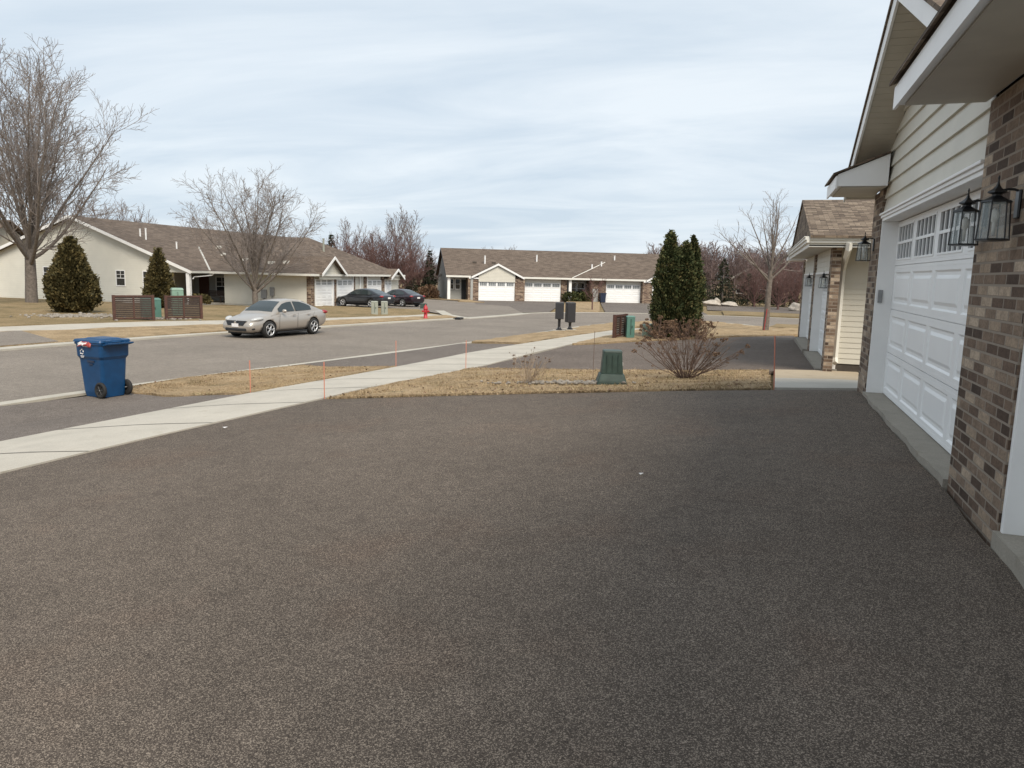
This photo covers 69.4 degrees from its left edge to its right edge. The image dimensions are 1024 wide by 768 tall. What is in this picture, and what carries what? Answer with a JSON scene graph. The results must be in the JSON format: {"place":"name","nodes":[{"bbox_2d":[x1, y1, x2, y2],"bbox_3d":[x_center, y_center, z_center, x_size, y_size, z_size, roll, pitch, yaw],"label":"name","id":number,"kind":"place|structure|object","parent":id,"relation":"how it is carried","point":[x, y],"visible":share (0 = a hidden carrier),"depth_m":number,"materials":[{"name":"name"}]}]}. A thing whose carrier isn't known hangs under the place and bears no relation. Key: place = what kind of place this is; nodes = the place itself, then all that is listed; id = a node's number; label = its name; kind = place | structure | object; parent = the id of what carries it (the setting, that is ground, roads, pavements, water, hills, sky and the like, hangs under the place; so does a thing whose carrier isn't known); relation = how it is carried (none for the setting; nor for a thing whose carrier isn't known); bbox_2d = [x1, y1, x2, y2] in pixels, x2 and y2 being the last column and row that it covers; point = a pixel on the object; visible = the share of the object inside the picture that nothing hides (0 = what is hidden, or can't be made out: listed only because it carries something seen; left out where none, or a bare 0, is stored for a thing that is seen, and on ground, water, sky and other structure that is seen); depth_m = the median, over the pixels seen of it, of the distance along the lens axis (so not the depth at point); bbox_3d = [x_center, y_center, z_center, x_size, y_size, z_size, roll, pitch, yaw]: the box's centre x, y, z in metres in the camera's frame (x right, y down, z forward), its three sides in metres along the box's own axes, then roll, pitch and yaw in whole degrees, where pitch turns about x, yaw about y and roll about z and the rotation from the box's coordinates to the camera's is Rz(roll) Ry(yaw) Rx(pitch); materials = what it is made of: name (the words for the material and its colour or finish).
{"place":"outdoors","nodes":[
{"label":"outdoors","id":0,"kind":"place"},
{"bbox_2d":[0,331,57,345],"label":"driveway","id":1,"kind":"structure","parent":0,"point":[13,337],"depth_m":24.58,"materials":[{"name":"concrete"}]},
{"bbox_2d":[0,393,240,440],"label":"driveway apron","id":2,"kind":"object","parent":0,"point":[22,420],"visible":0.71,"depth_m":12.85,"materials":[{"name":"concrete"}]},
{"bbox_2d":[73,336,133,398],"bbox_3d":[-7.993,-0.341,14.567,0.928,1.150,0.706,5,9,24],"label":"recycling cart","id":3,"kind":"object","parent":2,"relation":"on","point":[103,362],"visible":1,"depth_m":14.38,"materials":[{"name":"blue plastic"}]},
{"bbox_2d":[0,299,427,326],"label":"lawn","id":4,"kind":"structure","parent":0,"point":[14,308],"depth_m":39.85,"materials":[{"name":"beige plant"}]},
{"bbox_2d":[9,312,116,318],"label":"stones","id":5,"kind":"object","parent":4,"relation":"on","point":[81,314],"visible":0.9,"depth_m":34.52,"materials":[{"name":"grey stone"}]},
{"bbox_2d":[41,235,104,312],"bbox_3d":[-21.924,-5.424,36.807,2.655,3.946,2.720,0,9,-11],"label":"arborvitae","id":6,"kind":"object","parent":4,"relation":"on","point":[70,283],"visible":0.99,"depth_m":36.23,"materials":[{"name":"green plant"}]},
{"bbox_2d":[0,36,159,302],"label":"maple tree","id":7,"kind":"object","parent":4,"relation":"on","point":[37,186],"visible":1,"depth_m":46.09,"materials":[{"name":"grey plant"}]},
{"bbox_2d":[111,295,154,319],"bbox_3d":[-17.396,-3.411,34.046,1.759,1.360,0.120,-5,11,-38],"label":"privacy screen","id":8,"kind":"object","parent":4,"relation":"on","point":[124,304],"visible":0.96,"depth_m":34.00,"materials":[{"name":"brown wood"}]},
{"bbox_2d":[140,298,161,316],"bbox_3d":[-17.599,-3.658,36.056,0.881,1.050,0.845,-4,10,-32],"label":"utility cabinet","id":9,"kind":"object","parent":4,"relation":"on","point":[158,312],"visible":0.41,"depth_m":35.84,"materials":[{"name":"teal metal"}]},
{"bbox_2d":[140,247,176,307],"bbox_3d":[-21.292,-6.353,44.626,2.238,3.788,2.068,4,9,18],"label":"arborvitae","id":10,"kind":"object","parent":4,"relation":"on","point":[159,282],"visible":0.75,"depth_m":44.10,"materials":[{"name":"green plant"}]},
{"bbox_2d":[170,288,183,314],"bbox_3d":[-17.493,-4.260,38.700,0.582,1.520,0.596,-4,10,-32],"label":"utility cabinet","id":11,"kind":"object","parent":4,"relation":"on","point":[177,292],"visible":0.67,"depth_m":38.42,"materials":[{"name":"green metal"}]},
{"bbox_2d":[164,295,202,319],"bbox_3d":[-15.912,-3.609,35.879,1.748,1.360,0.120,-6,11,-41],"label":"privacy screen","id":12,"kind":"object","parent":4,"relation":"on","point":[177,311],"visible":0.96,"depth_m":35.83,"materials":[{"name":"brown wood"}]},
{"bbox_2d":[168,162,328,304],"bbox_3d":[-19.241,-10.744,52.581,10.336,10.542,10.978,6,10,30],"label":"maple tree","id":13,"kind":"object","parent":4,"relation":"on","point":[247,233],"visible":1,"depth_m":52.29,"materials":[{"name":"grey plant"}]},
{"bbox_2d":[0,314,433,330],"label":"pavement","id":14,"kind":"structure","parent":0,"point":[87,326],"depth_m":31.80,"materials":[{"name":"concrete"}]},
{"bbox_2d":[0,315,454,346],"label":"lawn","id":15,"kind":"structure","parent":0,"point":[71,335],"depth_m":29.33,"materials":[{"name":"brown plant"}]},
{"bbox_2d":[131,364,395,396],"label":"lawn","id":16,"kind":"structure","parent":0,"point":[175,392],"depth_m":16.36,"materials":[{"name":"beige plant"}]},
{"bbox_2d":[0,328,639,473],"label":"pavement","id":17,"kind":"structure","parent":0,"point":[81,439],"depth_m":11.50,"materials":[{"name":"concrete"}]},
{"bbox_2d":[0,313,798,401],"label":"street","id":18,"kind":"structure","parent":0,"point":[31,373],"depth_m":24.66,"materials":[{"name":"grey asphalt"}]},
{"bbox_2d":[0,318,465,350],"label":"kerb","id":19,"kind":"structure","parent":18,"relation":"on","point":[10,348],"depth_m":27.99,"materials":[{"name":"concrete"}]},
{"bbox_2d":[223,298,327,337],"bbox_3d":[-9.646,-2.755,30.301,2.089,1.479,4.658,5,9,23],"label":"parked car","id":20,"kind":"object","parent":18,"relation":"on","point":[267,318],"visible":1,"depth_m":29.44,"materials":[{"name":"silver metal"}]},
{"bbox_2d":[0,324,753,405],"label":"gutter","id":21,"kind":"object","parent":18,"relation":"on","point":[48,397],"visible":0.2,"depth_m":14.86,"materials":[{"name":"concrete"}]},
{"bbox_2d":[465,313,529,318],"bbox_3d":[-0.900,-4.686,50.873,0.914,0.123,10.120,5,9,23],"label":"valley gutter","id":22,"kind":"object","parent":18,"relation":"on","point":[496,316],"visible":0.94,"depth_m":49.96,"materials":[{"name":"concrete"}]},
{"bbox_2d":[530,312,798,318],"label":"kerb","id":23,"kind":"structure","parent":18,"relation":"on","point":[647,313],"depth_m":57.89,"materials":[{"name":"concrete"}]},
{"bbox_2d":[0,274,800,400],"bbox_3d":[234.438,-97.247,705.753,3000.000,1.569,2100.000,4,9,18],"label":"ground","id":24,"kind":"structure","parent":0,"point":[709,312],"depth_m":68.00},
{"bbox_2d":[0,220,23,245],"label":"house","id":25,"kind":"structure","parent":24,"relation":"on","point":[3,241],"depth_m":69.51,"materials":[{"name":"beige"}]},
{"bbox_2d":[48,188,85,219],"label":"bare tree","id":26,"kind":"object","parent":24,"relation":"on","point":[72,206],"visible":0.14,"depth_m":84.03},
{"bbox_2d":[81,199,122,220],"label":"bare tree","id":27,"kind":"object","parent":24,"relation":"on","point":[106,217],"visible":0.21,"depth_m":84.14,"materials":[{"name":"plant"}]},
{"bbox_2d":[101,200,152,222],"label":"bare tree","id":28,"kind":"object","parent":24,"relation":"on","point":[122,213],"visible":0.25,"depth_m":86.94,"materials":[{"name":"plant"}]},
{"bbox_2d":[186,294,212,303],"bbox_3d":[-22.934,-6.233,54.509,1.683,0.907,1.721,4,9,18],"label":"shrub","id":29,"kind":"object","parent":24,"relation":"on","point":[206,299],"visible":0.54,"depth_m":54.38,"materials":[{"name":"green plant"}]},
{"bbox_2d":[0,215,404,305],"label":"townhouse","id":30,"kind":"structure","parent":24,"relation":"on","point":[119,253],"depth_m":58.24,"materials":[{"name":"beige paint"}]},
{"bbox_2d":[115,270,125,285],"bbox_3d":[-30.150,-8.158,57.004,0.880,1.240,0.040,3,9,14],"label":"window","id":31,"kind":"structure","parent":30,"relation":"in","point":[120,274],"depth_m":57.01,"materials":[{"name":"white paint"}]},
{"bbox_2d":[199,276,209,294],"bbox_3d":[-25.222,-7.841,60.654,0.900,2.050,0.080,3,9,14],"label":"front door","id":32,"kind":"structure","parent":30,"relation":"in","point":[203,281],"depth_m":60.58,"materials":[{"name":"wood"}]},
{"bbox_2d":[215,276,224,294],"bbox_3d":[-23.368,-7.931,60.197,1.640,1.590,0.040,3,9,14],"label":"window","id":33,"kind":"structure","parent":30,"relation":"in","point":[219,280],"depth_m":60.28,"materials":[{"name":"white paint"}]},
{"bbox_2d":[314,279,332,305],"bbox_3d":[-14.746,-7.161,57.995,0.063,2.114,2.740,3,9,14],"label":"garage door","id":34,"kind":"structure","parent":30,"relation":"in","point":[323,287],"depth_m":57.93,"materials":[{"name":"white metal"}]},
{"bbox_2d":[338,280,351,305],"bbox_3d":[-13.881,-7.591,61.427,0.063,2.114,2.700,3,9,14],"label":"garage door","id":35,"kind":"structure","parent":30,"relation":"in","point":[344,286],"depth_m":61.23,"materials":[{"name":"white metal"}]},
{"bbox_2d":[368,280,380,289],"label":"garage door","id":36,"kind":"structure","parent":30,"relation":"in","point":[372,284],"depth_m":66.89,"materials":[{"name":"white metal"}]},
{"bbox_2d":[330,234,367,259],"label":"bare tree","id":37,"kind":"object","parent":24,"relation":"on","point":[346,248],"visible":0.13,"depth_m":82.53,"materials":[{"name":"plant"}]},
{"bbox_2d":[331,217,368,254],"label":"bare tree","id":38,"kind":"object","parent":24,"relation":"on","point":[348,236],"visible":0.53,"depth_m":94.33,"materials":[{"name":"plant"}]},
{"bbox_2d":[343,233,390,265],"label":"bare tree","id":39,"kind":"object","parent":24,"relation":"on","point":[365,247],"visible":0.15,"depth_m":89.86,"materials":[{"name":"brown plant"}]},
{"bbox_2d":[345,225,417,288],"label":"bare tree","id":40,"kind":"object","parent":24,"relation":"on","point":[374,258],"visible":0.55,"depth_m":85.82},
{"bbox_2d":[364,228,431,288],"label":"bare tree","id":41,"kind":"object","parent":24,"relation":"on","point":[401,265],"visible":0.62,"depth_m":87.55,"materials":[{"name":"brown plant"}]},
{"bbox_2d":[374,205,422,264],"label":"bare tree","id":42,"kind":"object","parent":24,"relation":"on","point":[390,222],"visible":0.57,"depth_m":98.15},
{"bbox_2d":[396,210,427,277],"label":"bare tree","id":43,"kind":"object","parent":24,"relation":"on","point":[409,234],"visible":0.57,"depth_m":102.83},
{"bbox_2d":[390,234,436,288],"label":"bare tree","id":44,"kind":"object","parent":24,"relation":"on","point":[422,276],"visible":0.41,"depth_m":90.38,"materials":[{"name":"brown plant"}]},
{"bbox_2d":[401,242,440,286],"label":"bare tree","id":45,"kind":"object","parent":24,"relation":"on","point":[422,263],"visible":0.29,"depth_m":93.44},
{"bbox_2d":[416,284,439,298],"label":"shrub","id":46,"kind":"object","parent":24,"relation":"on","point":[427,291],"visible":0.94,"depth_m":86.33,"materials":[{"name":"brown plant"}]},
{"bbox_2d":[421,250,438,290],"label":"spruce tree","id":47,"kind":"object","parent":24,"relation":"on","point":[431,275],"visible":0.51,"depth_m":91.29,"materials":[{"name":"green plant"}]},
{"bbox_2d":[436,248,658,302],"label":"townhouse","id":48,"kind":"structure","parent":24,"relation":"on","point":[500,275],"depth_m":87.94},
{"bbox_2d":[478,282,514,300],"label":"garage door","id":49,"kind":"structure","parent":48,"relation":"in","point":[490,291],"depth_m":84.93,"materials":[{"name":"white metal"}]},
{"bbox_2d":[524,283,560,301],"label":"garage door","id":50,"kind":"structure","parent":48,"relation":"in","point":[533,291],"depth_m":86.48,"materials":[{"name":"white metal"}]},
{"bbox_2d":[605,284,640,302],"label":"garage door","id":51,"kind":"structure","parent":48,"relation":"in","point":[615,293],"depth_m":88.16,"materials":[{"name":"white metal"}]},
{"bbox_2d":[561,291,578,301],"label":"shrub","id":52,"kind":"object","parent":24,"relation":"on","point":[572,295],"visible":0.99,"depth_m":86.47,"materials":[{"name":"green plant"}]},
{"bbox_2d":[684,318,715,338],"bbox_3d":[7.214,-2.126,28.446,1.232,0.856,1.060,4,9,18],"label":"hydrangea bush","id":53,"kind":"object","parent":24,"relation":"on","point":[703,325],"visible":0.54,"depth_m":28.35,"materials":[{"name":"brown plant"}]},
{"bbox_2d":[706,258,736,302],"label":"spruce tree","id":54,"kind":"object","parent":24,"relation":"on","point":[721,290],"visible":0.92,"depth_m":87.50,"materials":[{"name":"green plant"}]},
{"bbox_2d":[648,238,805,300],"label":"bare wood","id":55,"kind":"object","parent":24,"relation":"on","point":[713,262],"visible":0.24,"depth_m":106.80,"materials":[{"name":"brown plant"}]},
{"bbox_2d":[718,269,777,299],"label":"shrub","id":56,"kind":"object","parent":24,"relation":"on","point":[735,292],"depth_m":111.86,"materials":[{"name":"brown"}]},
{"bbox_2d":[734,273,762,306],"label":"spruce tree","id":57,"kind":"object","parent":24,"relation":"on","point":[740,301],"visible":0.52,"depth_m":89.61,"materials":[{"name":"green plant"}]},
{"bbox_2d":[735,263,786,306],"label":"bare tree","id":58,"kind":"object","parent":24,"relation":"on","point":[753,289],"visible":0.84,"depth_m":84.72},
{"bbox_2d":[755,273,782,306],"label":"spruce tree","id":59,"kind":"object","parent":24,"relation":"on","point":[761,296],"visible":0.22,"depth_m":89.32,"materials":[{"name":"green plant"}]},
{"bbox_2d":[757,260,802,309],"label":"bare tree","id":60,"kind":"object","parent":24,"relation":"on","point":[779,299],"visible":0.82,"depth_m":78.42,"materials":[{"name":"brown plant"}]},
{"bbox_2d":[774,257,804,302],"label":"bare tree","id":61,"kind":"object","parent":24,"relation":"on","point":[796,289],"visible":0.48,"depth_m":87.19,"materials":[{"name":"brown plant"}]},
{"bbox_2d":[773,378,857,390],"bbox_3d":[5.375,0.033,12.667,1.740,0.406,3.180,4,9,18],"label":"stoop","id":62,"kind":"object","parent":24,"relation":"on","point":[806,384],"visible":0.56,"depth_m":12.32,"materials":[{"name":"concrete"}]},
{"bbox_2d":[786,199,874,372],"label":"townhouse","id":63,"kind":"structure","parent":24,"relation":"on","point":[829,235],"depth_m":17.30,"materials":[{"name":"brown brick"}]},
{"bbox_2d":[806,276,812,338],"bbox_3d":[9.987,-2.476,24.479,0.063,2.214,4.950,4,9,18],"label":"garage door","id":64,"kind":"structure","parent":63,"relation":"in","point":[810,293],"depth_m":26.31,"materials":[{"name":"white metal"}]},
{"bbox_2d":[818,275,828,355],"bbox_3d":[8.291,-1.755,19.377,0.063,2.214,4.500,4,9,18],"label":"garage door","id":65,"kind":"structure","parent":63,"relation":"in","point":[824,295],"depth_m":20.78,"materials":[{"name":"white metal"}]},
{"bbox_2d":[825,0,1023,588],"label":"townhouse","id":66,"kind":"structure","parent":24,"relation":"on","point":[939,134],"depth_m":6.14,"materials":[{"name":"brown brick"}]},
{"bbox_2d":[855,232,874,260],"bbox_3d":[4.933,-1.914,10.317,0.238,0.402,0.171,4,9,18],"label":"wall lantern","id":67,"kind":"object","parent":66,"relation":"attached to","point":[864,242],"depth_m":10.29,"materials":[{"name":"black metal"}]},
{"bbox_2d":[882,190,980,453],"bbox_3d":[4.367,-0.697,7.711,0.063,2.274,4.700,4,9,18],"label":"garage door","id":68,"kind":"structure","parent":66,"relation":"in","point":[932,280],"depth_m":7.63,"materials":[{"name":"white metal"}]},
{"bbox_2d":[948,188,988,245],"bbox_3d":[3.250,-1.184,5.259,0.238,0.402,0.171,4,9,18],"label":"wall lantern","id":69,"kind":"object","parent":66,"relation":"attached to","point":[967,202],"depth_m":5.24,"materials":[{"name":"black metal"}]},
{"bbox_2d":[974,175,1022,241],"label":"wall lantern","id":70,"kind":"object","parent":66,"relation":"attached to","point":[997,191],"depth_m":4.58,"materials":[{"name":"black metal"}]},
{"bbox_2d":[291,343,515,366],"bbox_3d":[-2.382,-0.970,23.355,3.600,0.313,9.050,6,10,27],"label":"second apron","id":71,"kind":"object","parent":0,"point":[406,357],"visible":0.75,"depth_m":22.51,"materials":[{"name":"concrete"}]},
{"bbox_2d":[346,302,521,316],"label":"side driveway","id":72,"kind":"structure","parent":0,"point":[467,310],"depth_m":60.37,"materials":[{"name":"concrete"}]},
{"bbox_2d":[336,288,395,306],"bbox_3d":[-11.768,-6.916,59.182,5.025,1.469,2.139,6,10,30],"label":"parked car","id":73,"kind":"object","parent":72,"relation":"on","point":[364,296],"visible":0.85,"depth_m":58.30,"materials":[{"name":"grey paint"}]},
{"bbox_2d":[387,289,424,306],"bbox_3d":[-9.581,-7.386,63.065,4.638,1.449,2.069,8,11,38],"label":"parked car","id":74,"kind":"object","parent":72,"relation":"on","point":[404,297],"visible":0.58,"depth_m":61.82,"materials":[{"name":"black metal"}]},
{"bbox_2d":[0,0,890,272],"label":"sky","id":75,"kind":"structure","parent":0,"point":[604,126],"materials":[{"name":"white"}]},
{"bbox_2d":[424,299,475,303],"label":"side road","id":76,"kind":"structure","parent":0,"point":[428,300],"depth_m":78.18,"materials":[{"name":"concrete"}]},
{"bbox_2d":[0,390,1023,767],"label":"driveway","id":77,"kind":"structure","parent":0,"point":[776,578],"depth_m":4.15,"materials":[{"name":"grey asphalt"}]},
{"bbox_2d":[473,300,555,311],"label":"driveway","id":78,"kind":"structure","parent":0,"point":[534,306],"depth_m":73.63,"materials":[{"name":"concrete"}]},
{"bbox_2d":[326,366,772,398],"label":"lawn","id":79,"kind":"structure","parent":0,"point":[465,381],"depth_m":13.74,"materials":[{"name":"beige plant"}]},
{"bbox_2d":[509,347,553,383],"bbox_3d":[0.338,-0.316,13.443,0.836,0.723,0.787,2,9,3],"label":"hydrangea bush","id":80,"kind":"object","parent":79,"relation":"on","point":[526,375],"visible":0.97,"depth_m":13.38,"materials":[{"name":"brown plant"}]},
{"bbox_2d":[480,379,648,384],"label":"stones","id":81,"kind":"object","parent":79,"relation":"on","point":[562,382],"visible":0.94,"depth_m":13.23,"materials":[{"name":"beige stone"}]},
{"bbox_2d":[596,349,626,384],"bbox_3d":[1.776,-0.290,13.191,0.538,0.635,0.439,2,8,2],"label":"utility pedestal","id":82,"kind":"object","parent":79,"relation":"on","point":[611,371],"visible":0.93,"depth_m":13.03,"materials":[{"name":"green plastic"}]},
{"bbox_2d":[631,320,749,377],"bbox_3d":[3.471,-0.658,14.413,2.225,1.206,1.928,4,9,18],"label":"hydrangea bush","id":83,"kind":"object","parent":79,"relation":"on","point":[697,351],"visible":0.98,"depth_m":14.40,"materials":[{"name":"brown plant"}]},
{"bbox_2d":[472,321,651,343],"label":"lawn","id":84,"kind":"structure","parent":0,"point":[541,336],"depth_m":31.24,"materials":[{"name":"beige plant"}]},
{"bbox_2d":[553,302,564,330],"bbox_3d":[2.234,-3.158,34.855,0.560,1.360,0.440,2,9,4],"label":"mailbox","id":85,"kind":"object","parent":84,"relation":"on","point":[559,311],"visible":0.99,"depth_m":34.65,"materials":[{"name":"metal"}]},
{"bbox_2d":[563,302,575,329],"bbox_3d":[2.771,-3.209,35.201,0.560,1.360,0.440,-1,9,-16],"label":"mailbox","id":86,"kind":"object","parent":84,"relation":"on","point":[570,311],"visible":1,"depth_m":35.01,"materials":[{"name":"metal"}]},
{"bbox_2d":[564,301,599,311],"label":"lawn","id":87,"kind":"structure","parent":0,"point":[583,306],"depth_m":71.34,"materials":[{"name":"beige plant"}]},
{"bbox_2d":[583,276,605,309],"bbox_3d":[7.179,-7.989,64.723,2.060,3.026,1.995,-1,9,-18],"label":"tree","id":88,"kind":"object","parent":87,"relation":"on","point":[597,292],"visible":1,"depth_m":64.49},
{"bbox_2d":[479,336,813,373],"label":"second driveway","id":89,"kind":"structure","parent":0,"point":[759,354],"depth_m":21.31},
{"bbox_2d":[600,302,706,314],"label":"driveway","id":90,"kind":"structure","parent":0,"point":[625,307],"depth_m":72.90,"materials":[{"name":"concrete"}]},
{"bbox_2d":[572,321,797,344],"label":"lawn","id":91,"kind":"structure","parent":0,"point":[723,329],"depth_m":31.55,"materials":[{"name":"beige plant"}]},
{"bbox_2d":[612,314,627,337],"bbox_3d":[4.269,-2.194,29.211,0.120,1.120,1.342,6,10,29],"label":"privacy screen","id":92,"kind":"object","parent":91,"relation":"on","point":[617,323],"visible":0.86,"depth_m":29.01,"materials":[{"name":"brown wood"}]},
{"bbox_2d":[625,315,635,337],"bbox_3d":[4.657,-2.212,29.178,0.350,0.960,0.345,1,8,-2],"label":"utility pedestal","id":93,"kind":"object","parent":91,"relation":"on","point":[630,327],"visible":0.82,"depth_m":29.04,"materials":[{"name":"teal metal"}]},
{"bbox_2d":[639,315,677,338],"bbox_3d":[5.565,-2.139,28.099,1.448,0.991,1.064,4,9,18],"label":"hydrangea bush","id":94,"kind":"object","parent":91,"relation":"on","point":[653,324],"visible":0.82,"depth_m":28.09,"materials":[{"name":"brown plant"}]},
{"bbox_2d":[647,229,686,336],"bbox_3d":[6.128,-3.873,28.920,1.532,4.320,1.529,4,9,18],"label":"arborvitae","id":95,"kind":"object","parent":91,"relation":"on","point":[668,267],"visible":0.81,"depth_m":28.54,"materials":[{"name":"green plant"}]},
{"bbox_2d":[664,317,701,339],"bbox_3d":[6.500,-2.098,28.110,1.448,0.896,1.213,4,9,18],"label":"hydrangea bush","id":96,"kind":"object","parent":91,"relation":"on","point":[690,321],"visible":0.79,"depth_m":28.14,"materials":[{"name":"brown plant"}]},
{"bbox_2d":[669,240,702,336],"bbox_3d":[6.747,-3.677,28.913,1.460,3.925,1.366,4,9,18],"label":"arborvitae","id":97,"kind":"object","parent":91,"relation":"on","point":[690,292],"visible":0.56,"depth_m":28.56,"materials":[{"name":"green plant"}]},
{"bbox_2d":[685,234,707,336],"bbox_3d":[7.103,-3.833,29.304,1.306,4.137,1.232,4,9,18],"label":"arborvitae","id":98,"kind":"object","parent":91,"relation":"on","point":[694,242],"visible":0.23,"depth_m":29.00,"materials":[{"name":"green plant"}]},
{"bbox_2d":[712,190,802,329],"bbox_3d":[11.920,-5.717,34.492,5.687,6.611,3.890,-2,9,-24],"label":"young tree","id":99,"kind":"object","parent":91,"relation":"on","point":[772,235],"visible":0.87,"depth_m":34.42,"materials":[{"name":"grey plant"}]},
{"bbox_2d":[707,306,799,313],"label":"lane","id":100,"kind":"structure","parent":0,"point":[751,309],"depth_m":77.53,"materials":[{"name":"grey asphalt"}]},
{"bbox_2d":[722,311,798,317],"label":"lawn","id":101,"kind":"structure","parent":0,"point":[755,314],"depth_m":60.74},
{"bbox_2d":[770,324,798,328],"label":"lawn","id":102,"kind":"structure","parent":0,"point":[786,325],"depth_m":40.45,"materials":[{"name":"beige plant"}]},
{"bbox_2d":[773,369,858,379],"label":"walkway","id":103,"kind":"structure","parent":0,"point":[818,374],"depth_m":16.11,"materials":[{"name":"beige concrete"}]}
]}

